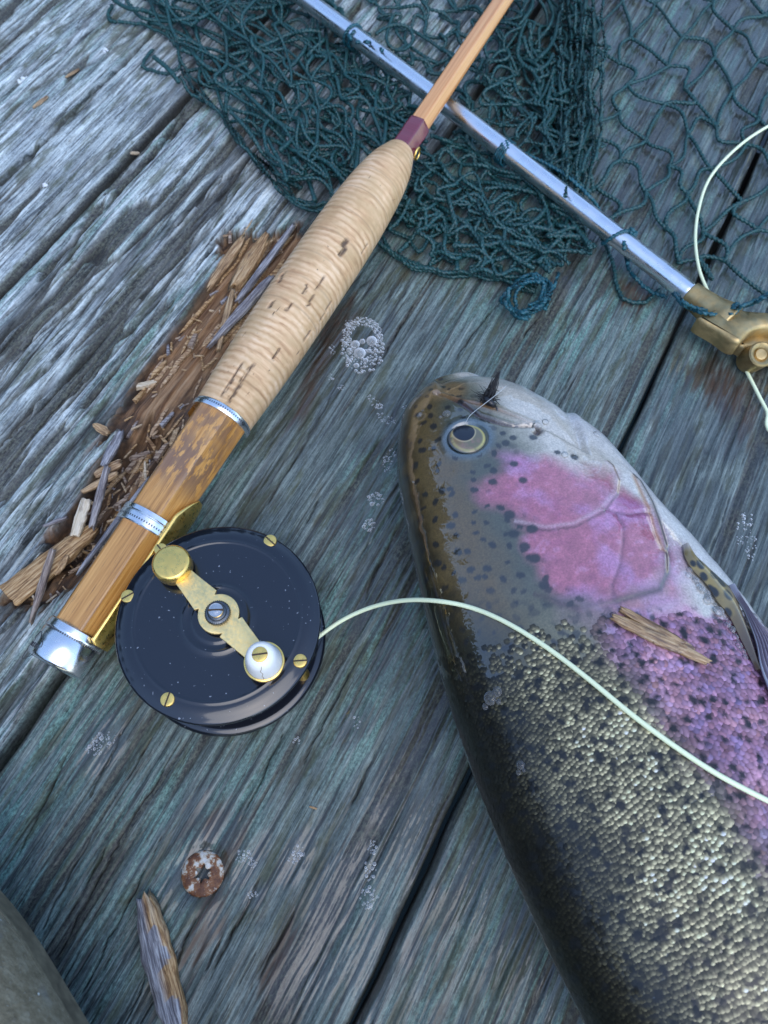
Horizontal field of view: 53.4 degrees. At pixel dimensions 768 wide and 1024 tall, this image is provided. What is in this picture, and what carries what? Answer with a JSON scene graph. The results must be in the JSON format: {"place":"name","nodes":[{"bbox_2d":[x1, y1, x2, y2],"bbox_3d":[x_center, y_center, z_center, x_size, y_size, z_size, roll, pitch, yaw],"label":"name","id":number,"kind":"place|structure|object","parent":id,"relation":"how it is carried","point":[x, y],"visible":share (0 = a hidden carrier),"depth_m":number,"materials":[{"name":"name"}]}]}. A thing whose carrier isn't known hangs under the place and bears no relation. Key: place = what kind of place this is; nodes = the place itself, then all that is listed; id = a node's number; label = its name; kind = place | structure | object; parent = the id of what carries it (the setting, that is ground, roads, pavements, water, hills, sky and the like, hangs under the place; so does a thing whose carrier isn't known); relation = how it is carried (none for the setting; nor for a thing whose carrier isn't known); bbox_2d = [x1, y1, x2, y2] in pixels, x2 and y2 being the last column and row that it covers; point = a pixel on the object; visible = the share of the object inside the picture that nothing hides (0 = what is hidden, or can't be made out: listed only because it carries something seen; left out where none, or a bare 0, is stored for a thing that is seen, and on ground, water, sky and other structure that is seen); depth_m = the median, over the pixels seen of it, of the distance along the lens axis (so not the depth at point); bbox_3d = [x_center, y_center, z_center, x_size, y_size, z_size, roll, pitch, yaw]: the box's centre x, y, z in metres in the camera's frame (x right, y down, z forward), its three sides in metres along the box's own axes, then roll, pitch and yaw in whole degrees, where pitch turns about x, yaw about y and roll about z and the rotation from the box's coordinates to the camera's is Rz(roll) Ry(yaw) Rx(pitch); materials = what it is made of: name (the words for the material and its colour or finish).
{"place":"outdoors","nodes":[
{"label":"outdoors","id":0,"kind":"place"},
{"bbox_2d":[0,0,767,1023],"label":"deck","id":1,"kind":"structure","parent":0,"point":[112,250],"depth_m":0.31,"materials":[{"name":"grey wood"}]},
{"bbox_2d":[17,76,26,84],"bbox_3d":[-0.189,-0.226,0.400,0.007,0.001,0.006,0,66,0],"label":"lichen flake","id":2,"kind":"object","parent":1,"relation":"on","point":[19,81],"visible":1,"depth_m":0.40,"materials":[{"name":"white plant"}]},
{"bbox_2d":[32,95,48,108],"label":"wood splinter","id":3,"kind":"object","parent":1,"relation":"on","point":[41,101],"visible":1,"depth_m":0.39,"materials":[{"name":"brown wood"}]},
{"bbox_2d":[0,890,88,1023],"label":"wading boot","id":4,"kind":"object","parent":1,"relation":"on","point":[34,989],"visible":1,"depth_m":0.19,"materials":[{"name":"rubber"}]},
{"bbox_2d":[0,525,99,605],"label":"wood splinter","id":5,"kind":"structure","parent":1,"relation":"on","point":[19,587],"depth_m":0.28,"materials":[{"name":"brown wood"}]},
{"bbox_2d":[28,548,55,625],"bbox_3d":[-0.125,0.027,0.279,0.003,0.003,0.030,5,66,2],"label":"wood splinter","id":6,"kind":"object","parent":5,"relation":"on","point":[42,584],"visible":1,"depth_m":0.28,"materials":[{"name":"grey wood"}]},
{"bbox_2d":[53,555,69,575],"bbox_3d":[-0.121,0.020,0.286,0.004,0.002,0.009,27,75,12],"label":"wood chip","id":7,"kind":"object","parent":5,"relation":"on","point":[62,563],"visible":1,"depth_m":0.29,"materials":[{"name":"brown wood"}]},
{"bbox_2d":[70,498,91,536],"bbox_3d":[-0.116,0.002,0.292,0.005,0.003,0.016,9,71,4],"label":"wood chip","id":8,"kind":"object","parent":5,"relation":"on","point":[80,519],"visible":1,"depth_m":0.29,"materials":[{"name":"grey wood"}]},
{"bbox_2d":[42,516,68,527],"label":"wood splinter","id":9,"kind":"object","parent":1,"relation":"on","point":[57,521],"visible":1,"depth_m":0.29,"materials":[{"name":"grey wood"}]},
{"bbox_2d":[65,68,79,77],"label":"wood splinter","id":10,"kind":"object","parent":1,"relation":"on","point":[72,73],"visible":1,"depth_m":0.40,"materials":[{"name":"brown wood"}]},
{"bbox_2d":[88,464,110,530],"bbox_3d":[-0.110,-0.006,0.295,0.003,0.003,0.028,6,70,3],"label":"wood splinter","id":11,"kind":"object","parent":1,"relation":"on","point":[99,497],"visible":1,"depth_m":0.29,"materials":[{"name":"grey wood"}]},
{"bbox_2d":[81,471,118,493],"bbox_3d":[-0.111,-0.011,0.299,0.016,0.003,0.004,-30,69,-5],"label":"wood chip","id":12,"kind":"object","parent":1,"relation":"on","point":[92,486],"visible":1,"depth_m":0.30,"materials":[{"name":"brown wood"}]},
{"bbox_2d":[93,423,110,435],"bbox_3d":[-0.115,-0.034,0.310,0.009,0.002,0.004,31,69,14],"label":"wood chip","id":13,"kind":"object","parent":1,"relation":"on","point":[101,429],"visible":1,"depth_m":0.31,"materials":[{"name":"brown wood"}]},
{"bbox_2d":[94,459,121,477],"bbox_3d":[-0.110,-0.017,0.304,0.013,0.002,0.006,-25,68,-1],"label":"wood chip","id":14,"kind":"object","parent":1,"relation":"on","point":[115,465],"visible":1,"depth_m":0.30,"materials":[{"name":"brown wood"}]},
{"bbox_2d":[100,429,123,466],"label":"wood splinter","id":15,"kind":"object","parent":1,"relation":"on","point":[111,451],"visible":1,"depth_m":0.30,"materials":[{"name":"grey wood"}]},
{"bbox_2d":[76,477,148,576],"bbox_3d":[-0.103,0.005,0.291,0.002,0.003,0.047,27,70,11],"label":"wood splinter","id":16,"kind":"object","parent":1,"relation":"on","point":[101,542],"visible":0.65,"depth_m":0.29,"materials":[{"name":"grey wood"}]},
{"bbox_2d":[130,151,139,154],"bbox_3d":[-0.123,-0.177,0.377,0.005,0.002,0.002,-22,63,-44],"label":"wood chip","id":17,"kind":"object","parent":1,"relation":"on","point":[134,153],"visible":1,"depth_m":0.38,"materials":[{"name":"beige wood"}]},
{"bbox_2d":[136,889,187,1023],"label":"wood splinter","id":18,"kind":"object","parent":1,"relation":"on","point":[158,959],"visible":1,"depth_m":0.23,"materials":[{"name":"grey wood"}]},
{"bbox_2d":[29,219,296,604],"bbox_3d":[-0.080,-0.047,0.325,0.053,0.018,0.212,19,67,9],"label":"wood debris","id":19,"kind":"object","parent":1,"relation":"on","point":[137,464],"visible":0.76,"depth_m":0.32,"materials":[{"name":"brown wood"}]},
{"bbox_2d":[216,288,234,351],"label":"wood splinter","id":20,"kind":"object","parent":19,"relation":"on","point":[227,310],"visible":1,"depth_m":0.34,"materials":[{"name":"brown wood"}]},
{"bbox_2d":[227,231,270,291],"bbox_3d":[-0.061,-0.114,0.347,0.008,0.004,0.037,25,75,11],"label":"wood splinter","id":21,"kind":"object","parent":19,"relation":"on","point":[249,264],"visible":1,"depth_m":0.35,"materials":[{"name":"brown wood"}]},
{"bbox_2d":[181,850,223,896],"bbox_3d":[-0.058,0.116,0.244,0.014,0.003,0.014,-22,64,-12],"label":"deck screw","id":22,"kind":"object","parent":1,"relation":"on","point":[193,885],"visible":1,"depth_m":0.24,"materials":[{"name":"metal"}]},
{"bbox_2d":[91,501,325,736],"bbox_3d":[-0.057,0.036,0.255,0.074,0.041,0.068,29,69,12],"label":"fly reel","id":23,"kind":"object","parent":1,"relation":"on","point":[215,631],"visible":1,"depth_m":0.25,"materials":[{"name":"black metal"}]},
{"bbox_2d":[207,232,245,293],"bbox_3d":[-0.072,-0.114,0.348,0.005,0.003,0.035,27,75,12],"label":"wood splinter","id":24,"kind":"object","parent":1,"relation":"on","point":[226,261],"visible":1,"depth_m":0.35,"materials":[{"name":"brown wood"}]},
{"bbox_2d":[206,275,274,348],"bbox_3d":[-0.062,-0.088,0.334,0.005,0.004,0.048,34,76,14],"label":"wood splinter","id":25,"kind":"object","parent":1,"relation":"on","point":[241,310],"visible":0.95,"depth_m":0.33,"materials":[{"name":"grey wood"}]},
{"bbox_2d":[234,223,296,304],"bbox_3d":[-0.053,-0.113,0.345,0.004,0.003,0.052,27,73,11],"label":"wood splinter","id":26,"kind":"object","parent":1,"relation":"on","point":[260,270],"visible":1,"depth_m":0.34,"materials":[{"name":"grey wood"}]},
{"bbox_2d":[22,0,512,679],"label":"fly rod","id":27,"kind":"object","parent":1,"relation":"on","point":[290,314],"visible":0.98,"depth_m":0.29,"materials":[{"name":"brown wood"}]},
{"bbox_2d":[87,317,756,908],"bbox_3d":[0.011,0.039,0.277,0.191,0.003,0.211,30,69,13],"label":"foam","id":28,"kind":"object","parent":1,"relation":"on","point":[373,523],"visible":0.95,"depth_m":0.32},
{"bbox_2d":[106,0,767,373],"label":"landing net","id":29,"kind":"object","parent":1,"relation":"on","point":[725,326],"visible":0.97,"depth_m":0.37,"materials":[{"name":"fabric"}]},
{"bbox_2d":[319,125,767,803],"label":"fly line","id":30,"kind":"object","parent":1,"relation":"on","point":[607,695],"visible":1,"depth_m":0.22,"materials":[{"name":"white plastic"}]},
{"bbox_2d":[397,372,767,1023],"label":"trout","id":31,"kind":"object","parent":1,"relation":"on","point":[635,853],"visible":0.99,"depth_m":0.21,"materials":[{"name":"multicoloured"}]},
{"bbox_2d":[465,372,505,422],"bbox_3d":[0.034,-0.039,0.266,0.021,0.010,0.012,-27,68,-12],"label":"fishing fly","id":32,"kind":"object","parent":31,"relation":"in","point":[487,398],"visible":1,"depth_m":0.27,"materials":[{"name":"black"}]},
{"bbox_2d":[609,606,710,664],"bbox_3d":[0.077,0.035,0.213,0.029,0.005,0.006,30,69,13],"label":"forked splinter","id":33,"kind":"object","parent":31,"relation":"on","point":[650,631],"visible":1,"depth_m":0.21,"materials":[{"name":"brown wood"}]},
{"bbox_2d":[687,567,747,657],"bbox_3d":[0.097,0.029,0.221,0.004,0.006,0.031,-19,67,-9],"label":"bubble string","id":34,"kind":"object","parent":31,"relation":"on","point":[709,596],"visible":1,"depth_m":0.22,"materials":[{"name":"liquid"}]},
{"bbox_2d":[350,131,767,1023],"bbox_3d":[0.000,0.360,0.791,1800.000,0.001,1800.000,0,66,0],"label":"water","id":35,"kind":"structure","parent":0,"point":[426,863],"depth_m":0.79,"materials":[{"name":"black liquid"}]}
]}

